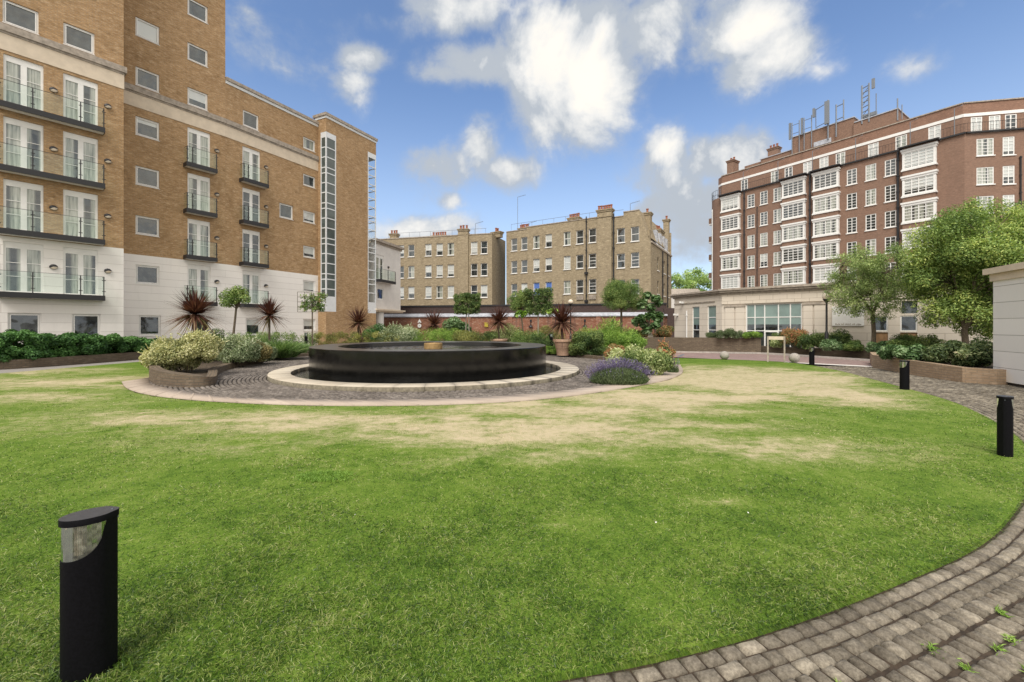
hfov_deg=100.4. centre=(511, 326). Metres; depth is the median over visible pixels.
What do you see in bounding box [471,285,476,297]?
window
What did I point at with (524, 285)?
window
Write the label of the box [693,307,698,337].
window
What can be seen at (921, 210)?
bay window
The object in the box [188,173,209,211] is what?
balcony door
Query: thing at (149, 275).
window
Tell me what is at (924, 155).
bay window
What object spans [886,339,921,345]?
shrub
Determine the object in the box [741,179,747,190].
window
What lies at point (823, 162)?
window
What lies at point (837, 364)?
pale kerb
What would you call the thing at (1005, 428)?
bollard light
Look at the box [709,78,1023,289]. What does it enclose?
brown brick block
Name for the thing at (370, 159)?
stair window
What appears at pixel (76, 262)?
balcony door
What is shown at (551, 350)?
shrub
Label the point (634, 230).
window
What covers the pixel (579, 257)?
window
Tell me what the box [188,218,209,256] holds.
balcony door
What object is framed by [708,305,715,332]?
window
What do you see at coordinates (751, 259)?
window
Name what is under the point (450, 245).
window
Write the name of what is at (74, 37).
window
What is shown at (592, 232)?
window
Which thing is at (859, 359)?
kerb
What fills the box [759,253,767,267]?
window
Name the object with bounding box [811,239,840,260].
bay window
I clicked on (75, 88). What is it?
balcony door
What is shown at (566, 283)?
window
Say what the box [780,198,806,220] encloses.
bay window
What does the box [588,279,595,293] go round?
window
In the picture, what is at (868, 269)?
broadleaf tree
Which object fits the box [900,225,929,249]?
bay window
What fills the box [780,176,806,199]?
bay window
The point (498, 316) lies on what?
cordyline
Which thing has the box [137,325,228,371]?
shrub
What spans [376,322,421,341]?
shrub
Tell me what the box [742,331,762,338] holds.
shrub
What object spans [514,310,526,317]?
sapling
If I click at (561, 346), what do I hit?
terracotta pot
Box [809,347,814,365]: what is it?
bollard light
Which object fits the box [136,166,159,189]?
window
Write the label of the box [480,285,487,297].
window
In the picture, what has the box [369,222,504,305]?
brick mansion block
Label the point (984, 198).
window
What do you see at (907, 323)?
window
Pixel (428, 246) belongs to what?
window
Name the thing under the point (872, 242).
window
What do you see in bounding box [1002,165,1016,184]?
window
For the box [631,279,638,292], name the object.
window
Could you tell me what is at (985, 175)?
window
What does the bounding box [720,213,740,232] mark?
bay window
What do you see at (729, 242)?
bay window
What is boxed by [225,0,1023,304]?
sky
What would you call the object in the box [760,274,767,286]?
window
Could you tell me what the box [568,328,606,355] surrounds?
hedge
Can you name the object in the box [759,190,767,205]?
window
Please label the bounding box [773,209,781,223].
window
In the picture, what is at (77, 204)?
balcony door
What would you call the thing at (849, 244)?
window
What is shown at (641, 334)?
shrub
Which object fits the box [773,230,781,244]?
window
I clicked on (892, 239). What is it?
window
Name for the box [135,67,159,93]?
window
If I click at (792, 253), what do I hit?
bay window
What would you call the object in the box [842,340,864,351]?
shrub
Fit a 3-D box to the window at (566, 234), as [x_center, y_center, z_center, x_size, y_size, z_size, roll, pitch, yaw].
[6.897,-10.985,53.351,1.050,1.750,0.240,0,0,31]
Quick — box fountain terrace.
[125,371,641,405]
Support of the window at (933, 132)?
in the brown brick block at (806, 207)
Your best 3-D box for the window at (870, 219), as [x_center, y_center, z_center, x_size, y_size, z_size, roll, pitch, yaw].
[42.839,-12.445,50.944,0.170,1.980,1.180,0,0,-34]
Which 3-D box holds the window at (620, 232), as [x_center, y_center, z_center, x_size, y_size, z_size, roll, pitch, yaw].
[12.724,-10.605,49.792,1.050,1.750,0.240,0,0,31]
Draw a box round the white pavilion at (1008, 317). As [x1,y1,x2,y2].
[982,262,1023,387]
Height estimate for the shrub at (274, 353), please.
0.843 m
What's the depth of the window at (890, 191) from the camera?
49.47 m
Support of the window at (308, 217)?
in the apartment building
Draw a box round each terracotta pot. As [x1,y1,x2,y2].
[490,338,507,341]
[553,339,571,355]
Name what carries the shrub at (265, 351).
in the planter wall at (158, 375)
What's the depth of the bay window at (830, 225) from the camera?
54.32 m
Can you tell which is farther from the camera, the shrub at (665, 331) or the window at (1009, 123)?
the window at (1009, 123)
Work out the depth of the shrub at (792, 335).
23.94 m
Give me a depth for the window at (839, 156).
54.13 m
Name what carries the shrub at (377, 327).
on the planting bed
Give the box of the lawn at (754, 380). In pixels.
[0,358,1023,681]
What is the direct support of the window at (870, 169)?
in the brown brick block at (806, 207)
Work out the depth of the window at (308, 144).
34.53 m
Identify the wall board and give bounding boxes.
[832,306,863,325]
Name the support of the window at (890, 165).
in the brown brick block at (806, 207)
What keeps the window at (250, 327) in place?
in the apartment building
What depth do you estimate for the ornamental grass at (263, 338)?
22.49 m
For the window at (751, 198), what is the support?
in the brown brick block at (806, 207)
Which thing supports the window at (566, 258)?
in the brick mansion block at (576, 258)
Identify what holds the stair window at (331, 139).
in the apartment building
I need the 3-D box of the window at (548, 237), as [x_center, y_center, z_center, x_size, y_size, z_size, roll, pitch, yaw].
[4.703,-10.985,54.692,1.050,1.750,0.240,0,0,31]
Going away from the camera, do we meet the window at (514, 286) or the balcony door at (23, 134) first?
the balcony door at (23, 134)
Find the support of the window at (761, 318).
in the stone pavilion at (766, 311)
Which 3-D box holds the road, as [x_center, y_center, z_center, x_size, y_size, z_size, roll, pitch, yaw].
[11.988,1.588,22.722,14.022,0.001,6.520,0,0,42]
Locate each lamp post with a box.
[568,299,572,338]
[822,293,830,338]
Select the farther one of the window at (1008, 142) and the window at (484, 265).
the window at (484, 265)
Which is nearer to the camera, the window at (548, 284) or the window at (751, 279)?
the window at (548, 284)
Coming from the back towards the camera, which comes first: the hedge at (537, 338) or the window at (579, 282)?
the window at (579, 282)
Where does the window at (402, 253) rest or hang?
in the brick mansion block at (442, 268)
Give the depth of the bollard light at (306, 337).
21.76 m
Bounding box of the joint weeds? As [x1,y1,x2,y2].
[833,604,1023,681]
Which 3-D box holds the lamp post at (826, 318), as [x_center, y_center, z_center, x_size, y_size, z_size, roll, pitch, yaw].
[16.369,-0.275,22.200,0.400,2.989,0.400,0,0,0]
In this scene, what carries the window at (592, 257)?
in the brick mansion block at (576, 258)
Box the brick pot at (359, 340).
[348,337,368,342]
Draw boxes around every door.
[3,54,42,110]
[3,116,42,170]
[3,179,42,231]
[3,241,42,292]
[63,73,97,124]
[63,131,97,181]
[63,189,97,238]
[63,247,97,294]
[188,127,209,166]
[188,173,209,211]
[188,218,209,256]
[188,264,209,301]
[242,146,259,181]
[242,187,259,222]
[242,229,259,262]
[242,270,259,303]
[376,254,382,278]
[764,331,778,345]
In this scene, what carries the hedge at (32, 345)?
on the planting bed
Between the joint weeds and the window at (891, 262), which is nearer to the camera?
the joint weeds
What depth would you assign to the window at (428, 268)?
59.15 m
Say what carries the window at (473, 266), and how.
in the brick mansion block at (442, 268)
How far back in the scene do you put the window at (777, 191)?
59.55 m
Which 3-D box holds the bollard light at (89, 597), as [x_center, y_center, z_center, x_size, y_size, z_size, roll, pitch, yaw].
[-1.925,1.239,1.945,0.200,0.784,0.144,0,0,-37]
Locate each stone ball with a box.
[720,351,728,359]
[789,353,799,362]
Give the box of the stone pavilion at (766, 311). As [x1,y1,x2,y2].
[669,275,992,347]
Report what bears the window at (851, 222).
in the brown brick block at (806, 207)
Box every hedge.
[0,329,174,361]
[226,331,316,352]
[313,331,401,345]
[451,329,487,340]
[468,331,497,340]
[510,329,543,342]
[529,332,553,348]
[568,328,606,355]
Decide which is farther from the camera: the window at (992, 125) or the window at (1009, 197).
the window at (992, 125)
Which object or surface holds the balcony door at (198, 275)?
in the apartment building
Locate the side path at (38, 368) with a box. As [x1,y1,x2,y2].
[0,360,139,372]
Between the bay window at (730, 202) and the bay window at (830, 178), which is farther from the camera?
the bay window at (730, 202)
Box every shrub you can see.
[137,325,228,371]
[209,327,226,360]
[215,332,262,364]
[243,338,272,362]
[262,342,278,361]
[350,323,384,341]
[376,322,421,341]
[403,328,461,340]
[441,316,471,339]
[489,323,521,341]
[535,325,564,344]
[546,345,556,354]
[580,316,633,349]
[603,343,624,360]
[604,344,673,374]
[614,327,647,347]
[630,328,647,336]
[652,325,674,336]
[656,337,675,364]
[705,332,715,337]
[715,328,743,338]
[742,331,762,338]
[769,332,786,347]
[780,326,808,348]
[796,330,829,348]
[817,328,852,347]
[819,339,842,350]
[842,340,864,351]
[865,341,891,351]
[876,343,934,361]
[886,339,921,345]
[889,333,945,346]
[920,339,989,366]
[958,337,992,366]
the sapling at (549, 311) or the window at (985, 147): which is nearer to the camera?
the sapling at (549, 311)
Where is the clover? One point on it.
(313, 475)
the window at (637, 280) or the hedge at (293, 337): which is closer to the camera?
the hedge at (293, 337)
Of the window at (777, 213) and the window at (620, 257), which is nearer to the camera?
the window at (620, 257)
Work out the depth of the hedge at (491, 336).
26.24 m
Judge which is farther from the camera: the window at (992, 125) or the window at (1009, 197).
the window at (992, 125)
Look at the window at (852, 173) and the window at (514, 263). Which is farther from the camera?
the window at (514, 263)
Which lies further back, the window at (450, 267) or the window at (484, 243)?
the window at (450, 267)
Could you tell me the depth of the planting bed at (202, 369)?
14.62 m
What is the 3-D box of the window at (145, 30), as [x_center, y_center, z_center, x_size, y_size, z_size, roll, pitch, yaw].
[-21.691,-17.575,25.388,0.150,1.130,1.160,0,0,34]
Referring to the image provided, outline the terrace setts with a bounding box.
[149,355,647,398]
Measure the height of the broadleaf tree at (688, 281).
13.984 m
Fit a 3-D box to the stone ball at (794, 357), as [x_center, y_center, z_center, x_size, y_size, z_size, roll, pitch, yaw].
[12.446,1.373,18.800,0.430,0.430,0.430,0,0,0]
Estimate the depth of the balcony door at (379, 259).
40.76 m
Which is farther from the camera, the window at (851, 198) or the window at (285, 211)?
the window at (851, 198)
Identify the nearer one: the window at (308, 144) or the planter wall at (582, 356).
the planter wall at (582, 356)
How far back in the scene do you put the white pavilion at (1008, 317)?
11.63 m
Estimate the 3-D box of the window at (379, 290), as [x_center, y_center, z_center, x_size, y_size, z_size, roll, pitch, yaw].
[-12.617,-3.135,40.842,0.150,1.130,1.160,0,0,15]
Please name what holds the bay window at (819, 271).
in the brown brick block at (806, 207)
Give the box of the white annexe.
[369,238,404,325]
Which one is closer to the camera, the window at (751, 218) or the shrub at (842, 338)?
the shrub at (842, 338)
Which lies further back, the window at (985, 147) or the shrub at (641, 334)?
the window at (985, 147)
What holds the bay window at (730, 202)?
in the brown brick block at (806, 207)
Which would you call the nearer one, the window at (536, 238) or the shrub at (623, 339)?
the shrub at (623, 339)
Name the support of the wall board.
attached to the stone pavilion at (766, 311)
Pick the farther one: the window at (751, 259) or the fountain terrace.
the window at (751, 259)
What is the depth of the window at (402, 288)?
60.08 m
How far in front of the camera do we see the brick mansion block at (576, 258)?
52.53 m
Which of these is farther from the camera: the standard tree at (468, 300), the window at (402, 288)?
the window at (402, 288)
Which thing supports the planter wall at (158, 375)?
on the terrace setts
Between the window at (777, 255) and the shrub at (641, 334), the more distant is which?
the window at (777, 255)
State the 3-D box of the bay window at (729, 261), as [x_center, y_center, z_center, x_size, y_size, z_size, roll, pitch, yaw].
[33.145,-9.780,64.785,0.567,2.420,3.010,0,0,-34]
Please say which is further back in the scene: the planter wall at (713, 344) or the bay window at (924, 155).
the bay window at (924, 155)
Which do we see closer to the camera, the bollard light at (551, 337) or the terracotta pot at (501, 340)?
the bollard light at (551, 337)
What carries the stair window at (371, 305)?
in the apartment building
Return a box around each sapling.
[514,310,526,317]
[546,308,558,314]
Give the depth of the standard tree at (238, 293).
18.75 m
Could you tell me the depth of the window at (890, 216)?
49.47 m
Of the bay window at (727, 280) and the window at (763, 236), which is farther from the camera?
the bay window at (727, 280)
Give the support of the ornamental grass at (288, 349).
on the planting bed
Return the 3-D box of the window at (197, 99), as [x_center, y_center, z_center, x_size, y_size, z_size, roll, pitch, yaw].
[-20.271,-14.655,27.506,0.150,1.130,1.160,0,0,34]
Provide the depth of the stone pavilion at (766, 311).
26.33 m
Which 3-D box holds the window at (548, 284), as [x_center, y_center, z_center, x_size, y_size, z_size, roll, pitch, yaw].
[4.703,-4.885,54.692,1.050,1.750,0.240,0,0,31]
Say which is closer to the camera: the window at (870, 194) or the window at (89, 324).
the window at (89, 324)
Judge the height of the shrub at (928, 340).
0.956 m
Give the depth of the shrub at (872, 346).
20.15 m
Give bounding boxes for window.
[2,0,38,34]
[8,313,40,332]
[63,22,93,54]
[72,314,99,335]
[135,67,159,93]
[135,116,159,141]
[135,265,158,284]
[136,17,159,45]
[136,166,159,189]
[136,215,158,236]
[138,315,161,336]
[188,0,206,23]
[188,42,207,67]
[188,87,207,111]
[191,318,209,335]
[243,110,258,131]
[246,318,259,335]
[279,203,293,220]
[303,137,315,152]
[303,174,314,188]
[303,210,315,224]
[303,245,314,258]
[303,280,314,292]
[303,319,315,330]
[321,131,326,310]
[327,132,335,311]
[368,152,375,312]
[369,157,374,280]
[377,288,382,299]
[399,245,403,257]
[401,266,403,278]
[401,287,403,298]
[407,266,413,278]
[409,245,414,256]
[409,287,414,298]
[425,244,430,256]
[425,265,431,277]
[425,286,431,298]
[436,265,442,277]
[436,286,442,298]
[437,243,442,255]
[447,243,453,255]
[447,286,453,298]
[448,265,453,276]
[470,242,477,254]
[470,264,477,276]
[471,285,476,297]
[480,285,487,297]
[481,241,487,253]
[481,263,486,275]
[510,238,516,251]
[510,284,516,296]
[511,261,517,273]
[520,237,527,250]
[522,260,527,272]
[522,283,526,291]
[532,259,539,272]
[534,236,539,248]
[545,234,551,247]
[545,258,551,271]
[546,282,551,289]
[563,232,570,245]
[563,281,570,294]
[564,256,570,269]
[576,230,583,244]
[577,255,583,268]
[577,280,583,293]
[588,229,596,243]
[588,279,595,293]
[589,254,596,267]
[616,228,624,243]
[616,254,624,268]
[630,226,638,241]
[630,252,638,267]
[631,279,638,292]
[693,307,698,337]
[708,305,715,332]
[712,209,712,289]
[720,193,740,212]
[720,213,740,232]
[720,233,740,251]
[720,253,740,270]
[720,273,740,288]
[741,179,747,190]
[746,303,801,346]
[747,194,754,208]
[747,214,754,228]
[747,235,754,248]
[748,255,754,268]
[748,276,754,286]
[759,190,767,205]
[759,211,767,226]
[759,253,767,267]
[760,232,767,246]
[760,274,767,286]
[771,170,778,182]
[773,187,781,202]
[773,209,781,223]
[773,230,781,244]
[773,252,781,266]
[774,273,780,285]
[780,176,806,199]
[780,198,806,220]
[780,221,806,242]
[780,243,806,264]
[780,266,806,284]
[785,166,792,176]
[803,161,811,172]
[811,167,840,192]
[811,191,840,214]
[811,215,840,237]
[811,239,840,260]
[811,263,840,282]
[819,156,828,167]
[836,151,844,163]
[846,168,857,185]
[846,192,857,209]
[847,217,857,233]
[847,241,856,257]
[864,163,876,181]
[864,188,876,206]
[864,213,876,231]
[866,239,875,255]
[868,142,878,158]
[875,316,887,330]
[884,158,896,177]
[884,184,896,202]
[884,210,896,228]
[885,236,895,253]
[886,262,895,276]
[895,134,906,151]
[900,141,938,171]
[900,169,938,198]
[900,197,938,224]
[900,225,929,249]
[900,316,916,330]
[928,124,940,138]
[971,117,981,130]
[976,138,995,156]
[976,167,995,185]
[977,196,993,213]
[989,115,999,131]
[1002,136,1016,155]
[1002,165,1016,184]
[1003,195,1013,213]
[1005,114,1016,128]
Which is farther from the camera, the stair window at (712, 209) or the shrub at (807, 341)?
the stair window at (712, 209)
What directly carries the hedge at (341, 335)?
on the planting bed
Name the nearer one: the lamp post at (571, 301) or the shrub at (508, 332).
the shrub at (508, 332)
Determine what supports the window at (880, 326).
in the stone pavilion at (766, 311)
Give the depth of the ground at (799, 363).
18.66 m
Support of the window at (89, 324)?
in the apartment building
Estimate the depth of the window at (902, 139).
49.35 m
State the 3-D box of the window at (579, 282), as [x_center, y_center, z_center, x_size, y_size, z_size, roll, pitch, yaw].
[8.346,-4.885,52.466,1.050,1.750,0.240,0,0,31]
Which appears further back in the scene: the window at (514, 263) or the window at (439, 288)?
the window at (439, 288)
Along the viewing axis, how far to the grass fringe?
2.08 m
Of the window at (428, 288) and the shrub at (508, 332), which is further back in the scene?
the window at (428, 288)
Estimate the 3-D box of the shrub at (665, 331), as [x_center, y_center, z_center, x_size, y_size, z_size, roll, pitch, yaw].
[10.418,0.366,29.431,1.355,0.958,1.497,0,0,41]
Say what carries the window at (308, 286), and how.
in the apartment building
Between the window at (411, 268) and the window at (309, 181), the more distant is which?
the window at (411, 268)
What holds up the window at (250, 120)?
in the apartment building
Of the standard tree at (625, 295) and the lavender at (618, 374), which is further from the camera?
the standard tree at (625, 295)
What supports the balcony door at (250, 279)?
in the apartment building
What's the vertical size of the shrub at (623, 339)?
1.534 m
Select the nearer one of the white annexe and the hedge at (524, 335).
the hedge at (524, 335)
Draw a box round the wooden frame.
[767,336,784,361]
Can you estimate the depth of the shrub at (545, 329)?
29.58 m
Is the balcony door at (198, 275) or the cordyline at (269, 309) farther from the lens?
the balcony door at (198, 275)
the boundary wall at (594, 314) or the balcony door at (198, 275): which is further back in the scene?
the boundary wall at (594, 314)
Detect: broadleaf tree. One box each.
[671,267,711,290]
[818,241,912,341]
[893,196,1023,343]
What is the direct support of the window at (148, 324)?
in the apartment building
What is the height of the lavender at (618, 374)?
0.780 m
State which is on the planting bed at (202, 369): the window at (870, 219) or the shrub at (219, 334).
the shrub at (219, 334)
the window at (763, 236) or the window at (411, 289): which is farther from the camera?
the window at (763, 236)
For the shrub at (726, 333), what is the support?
on the planter wall at (713, 344)
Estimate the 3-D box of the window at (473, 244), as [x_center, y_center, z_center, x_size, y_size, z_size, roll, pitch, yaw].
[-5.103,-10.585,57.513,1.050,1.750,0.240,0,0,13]
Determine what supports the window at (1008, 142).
in the brown brick block at (806, 207)
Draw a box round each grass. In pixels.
[247,334,279,341]
[263,339,313,357]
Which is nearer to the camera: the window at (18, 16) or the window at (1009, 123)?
the window at (18, 16)
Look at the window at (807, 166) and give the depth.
57.20 m
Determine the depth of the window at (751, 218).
62.52 m
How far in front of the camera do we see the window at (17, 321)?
20.36 m
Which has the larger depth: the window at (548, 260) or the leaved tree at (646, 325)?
the window at (548, 260)
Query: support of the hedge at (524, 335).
on the fountain terrace
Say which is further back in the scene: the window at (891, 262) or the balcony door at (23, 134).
the window at (891, 262)
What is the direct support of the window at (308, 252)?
in the apartment building
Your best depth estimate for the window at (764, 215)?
61.03 m
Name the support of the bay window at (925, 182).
in the brown brick block at (806, 207)
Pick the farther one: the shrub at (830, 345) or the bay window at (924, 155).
the bay window at (924, 155)
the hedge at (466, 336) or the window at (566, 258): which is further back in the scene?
the window at (566, 258)
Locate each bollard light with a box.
[58,506,118,681]
[304,333,307,344]
[549,334,553,345]
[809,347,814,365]
[899,360,909,389]
[996,395,1013,456]
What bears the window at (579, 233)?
in the brick mansion block at (576, 258)
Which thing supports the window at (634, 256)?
in the brick mansion block at (576, 258)
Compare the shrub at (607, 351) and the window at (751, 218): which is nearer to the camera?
the shrub at (607, 351)
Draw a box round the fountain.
[267,341,578,391]
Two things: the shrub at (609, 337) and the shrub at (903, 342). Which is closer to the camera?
the shrub at (903, 342)
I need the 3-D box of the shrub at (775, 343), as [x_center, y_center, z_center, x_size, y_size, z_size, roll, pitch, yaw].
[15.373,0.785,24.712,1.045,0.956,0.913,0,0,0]
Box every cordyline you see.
[159,287,231,336]
[242,297,292,340]
[341,307,372,339]
[421,309,449,340]
[484,303,517,338]
[542,302,581,341]
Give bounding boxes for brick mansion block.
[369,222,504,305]
[506,195,671,307]
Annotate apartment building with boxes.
[0,0,377,344]
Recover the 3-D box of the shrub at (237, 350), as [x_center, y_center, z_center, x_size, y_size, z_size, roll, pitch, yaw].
[-10.489,0.818,16.352,1.620,1.296,1.422,0,0,0]
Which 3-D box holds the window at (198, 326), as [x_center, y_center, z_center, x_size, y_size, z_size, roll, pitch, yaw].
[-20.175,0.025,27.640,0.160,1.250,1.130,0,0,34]
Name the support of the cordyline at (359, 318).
in the brick pot at (359, 340)
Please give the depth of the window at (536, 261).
55.73 m
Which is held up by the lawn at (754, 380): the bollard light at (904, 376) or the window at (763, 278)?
the bollard light at (904, 376)
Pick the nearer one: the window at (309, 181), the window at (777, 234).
the window at (309, 181)
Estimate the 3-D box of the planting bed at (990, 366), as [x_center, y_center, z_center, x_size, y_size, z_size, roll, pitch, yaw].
[16.575,1.240,15.225,6.850,0.001,6.550,0,0,0]
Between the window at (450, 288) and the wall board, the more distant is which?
the window at (450, 288)
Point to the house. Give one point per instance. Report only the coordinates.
(676, 291)
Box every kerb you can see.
[676,351,869,360]
[789,362,871,366]
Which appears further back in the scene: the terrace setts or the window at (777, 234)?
the window at (777, 234)
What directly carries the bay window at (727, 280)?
in the brown brick block at (806, 207)
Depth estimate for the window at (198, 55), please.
27.55 m
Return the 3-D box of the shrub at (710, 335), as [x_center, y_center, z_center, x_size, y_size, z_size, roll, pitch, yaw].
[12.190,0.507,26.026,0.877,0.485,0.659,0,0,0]
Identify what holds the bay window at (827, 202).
in the brown brick block at (806, 207)
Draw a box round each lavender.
[584,356,656,384]
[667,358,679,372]
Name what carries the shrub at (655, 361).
on the fountain terrace
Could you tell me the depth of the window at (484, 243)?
57.29 m
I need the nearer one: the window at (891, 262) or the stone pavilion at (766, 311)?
the stone pavilion at (766, 311)
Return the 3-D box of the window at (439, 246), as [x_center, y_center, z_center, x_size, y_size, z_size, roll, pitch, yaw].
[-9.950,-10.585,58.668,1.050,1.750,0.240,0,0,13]
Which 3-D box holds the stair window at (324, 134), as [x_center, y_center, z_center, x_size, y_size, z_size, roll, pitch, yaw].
[-15.436,-8.600,34.962,0.606,14.700,0.271,0,0,6]
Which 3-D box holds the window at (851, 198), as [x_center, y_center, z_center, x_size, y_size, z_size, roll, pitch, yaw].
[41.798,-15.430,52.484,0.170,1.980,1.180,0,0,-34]
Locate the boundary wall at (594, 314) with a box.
[384,303,673,340]
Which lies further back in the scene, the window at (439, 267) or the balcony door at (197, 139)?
the window at (439, 267)
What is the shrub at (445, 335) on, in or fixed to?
on the planting bed
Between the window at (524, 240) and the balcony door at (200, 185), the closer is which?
the balcony door at (200, 185)
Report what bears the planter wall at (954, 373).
on the ground at (799, 363)
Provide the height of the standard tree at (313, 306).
3.505 m
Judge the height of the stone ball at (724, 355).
0.410 m
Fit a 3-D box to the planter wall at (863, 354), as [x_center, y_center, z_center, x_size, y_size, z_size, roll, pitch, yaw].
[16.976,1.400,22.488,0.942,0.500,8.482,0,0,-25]
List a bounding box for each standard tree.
[218,285,250,337]
[297,292,327,345]
[453,292,481,332]
[507,290,527,338]
[522,287,553,332]
[599,278,643,328]
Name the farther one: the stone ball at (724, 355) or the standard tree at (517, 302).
the standard tree at (517, 302)
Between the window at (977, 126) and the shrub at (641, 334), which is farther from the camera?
the window at (977, 126)
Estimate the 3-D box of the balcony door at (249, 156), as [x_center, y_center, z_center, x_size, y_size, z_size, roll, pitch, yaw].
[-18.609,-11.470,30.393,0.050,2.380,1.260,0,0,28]
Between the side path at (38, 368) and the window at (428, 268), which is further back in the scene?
the window at (428, 268)
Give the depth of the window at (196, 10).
27.55 m
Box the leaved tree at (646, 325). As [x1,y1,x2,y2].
[631,291,664,336]
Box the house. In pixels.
[671,289,699,307]
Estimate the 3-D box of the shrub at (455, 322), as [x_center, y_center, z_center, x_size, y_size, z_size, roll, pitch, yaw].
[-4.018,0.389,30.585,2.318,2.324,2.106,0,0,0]
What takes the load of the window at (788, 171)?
in the brown brick block at (806, 207)
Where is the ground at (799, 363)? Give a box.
[674,357,841,365]
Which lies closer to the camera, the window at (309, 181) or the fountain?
the fountain
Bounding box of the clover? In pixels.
[291,468,358,482]
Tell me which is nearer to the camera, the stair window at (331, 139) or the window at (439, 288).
the stair window at (331, 139)
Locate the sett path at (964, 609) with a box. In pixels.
[570,366,1023,681]
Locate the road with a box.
[673,353,870,365]
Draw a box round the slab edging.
[122,365,682,405]
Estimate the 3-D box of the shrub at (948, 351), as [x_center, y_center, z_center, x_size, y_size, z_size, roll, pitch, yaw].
[14.270,0.841,13.712,1.832,0.878,1.650,0,0,-40]
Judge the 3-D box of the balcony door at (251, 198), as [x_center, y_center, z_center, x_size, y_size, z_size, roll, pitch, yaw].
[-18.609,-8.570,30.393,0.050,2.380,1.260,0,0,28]
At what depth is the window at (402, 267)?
60.08 m
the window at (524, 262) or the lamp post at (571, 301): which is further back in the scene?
the window at (524, 262)
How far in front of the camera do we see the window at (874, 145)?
51.39 m
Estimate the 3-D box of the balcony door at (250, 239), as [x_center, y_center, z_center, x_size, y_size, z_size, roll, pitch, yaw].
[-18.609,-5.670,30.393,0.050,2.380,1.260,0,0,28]
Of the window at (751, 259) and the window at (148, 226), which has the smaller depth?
the window at (148, 226)
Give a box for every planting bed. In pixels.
[171,360,225,375]
[947,361,992,368]
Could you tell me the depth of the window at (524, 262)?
56.67 m
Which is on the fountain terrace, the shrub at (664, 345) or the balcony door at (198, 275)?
the shrub at (664, 345)
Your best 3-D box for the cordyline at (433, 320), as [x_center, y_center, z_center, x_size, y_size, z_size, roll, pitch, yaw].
[-5.176,0.064,28.516,2.741,2.888,2.822,0,0,0]
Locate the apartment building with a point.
(152, 157)
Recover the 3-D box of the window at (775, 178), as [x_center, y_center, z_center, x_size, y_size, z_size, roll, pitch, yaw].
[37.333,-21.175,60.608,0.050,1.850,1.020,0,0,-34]
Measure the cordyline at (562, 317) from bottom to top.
2.800 m
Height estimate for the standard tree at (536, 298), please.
4.066 m
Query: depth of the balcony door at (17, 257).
20.26 m
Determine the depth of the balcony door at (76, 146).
21.79 m
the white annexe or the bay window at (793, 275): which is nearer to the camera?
the white annexe
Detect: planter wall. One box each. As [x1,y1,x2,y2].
[0,351,148,369]
[149,361,263,387]
[274,353,605,359]
[643,337,760,351]
[761,346,869,358]
[870,352,1007,384]
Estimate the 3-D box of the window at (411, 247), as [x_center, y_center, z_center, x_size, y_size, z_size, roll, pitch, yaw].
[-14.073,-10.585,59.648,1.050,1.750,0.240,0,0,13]
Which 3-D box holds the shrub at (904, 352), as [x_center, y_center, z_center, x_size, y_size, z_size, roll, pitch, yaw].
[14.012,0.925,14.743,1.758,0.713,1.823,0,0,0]
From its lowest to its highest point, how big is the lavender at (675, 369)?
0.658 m
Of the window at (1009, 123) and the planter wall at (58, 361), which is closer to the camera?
the planter wall at (58, 361)
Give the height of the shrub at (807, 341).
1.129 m
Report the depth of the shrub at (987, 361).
12.98 m
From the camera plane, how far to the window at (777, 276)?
59.55 m
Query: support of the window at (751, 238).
in the brown brick block at (806, 207)
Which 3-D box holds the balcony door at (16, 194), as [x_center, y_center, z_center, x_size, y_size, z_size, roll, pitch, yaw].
[-23.233,-5.690,20.308,0.050,2.380,1.260,0,0,38]
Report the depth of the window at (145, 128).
25.44 m
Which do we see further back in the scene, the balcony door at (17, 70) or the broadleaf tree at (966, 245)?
the balcony door at (17, 70)
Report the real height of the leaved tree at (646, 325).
3.170 m
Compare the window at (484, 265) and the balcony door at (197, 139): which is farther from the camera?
the window at (484, 265)
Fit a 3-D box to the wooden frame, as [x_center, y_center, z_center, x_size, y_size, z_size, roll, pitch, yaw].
[11.823,1.025,19.097,0.694,1.190,0.050,0,0,36]
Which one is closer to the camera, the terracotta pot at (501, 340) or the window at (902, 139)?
the terracotta pot at (501, 340)
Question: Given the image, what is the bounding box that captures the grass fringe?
[17,402,1023,681]
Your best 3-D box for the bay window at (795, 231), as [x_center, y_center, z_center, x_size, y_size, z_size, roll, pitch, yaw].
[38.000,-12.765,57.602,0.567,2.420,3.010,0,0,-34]
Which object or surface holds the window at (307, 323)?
in the apartment building
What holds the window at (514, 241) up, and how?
in the brick mansion block at (576, 258)
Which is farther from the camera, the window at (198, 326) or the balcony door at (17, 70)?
the window at (198, 326)
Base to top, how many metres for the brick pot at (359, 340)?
0.830 m
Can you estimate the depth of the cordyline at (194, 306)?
16.35 m
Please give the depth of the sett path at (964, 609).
2.24 m
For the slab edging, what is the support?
on the fountain terrace

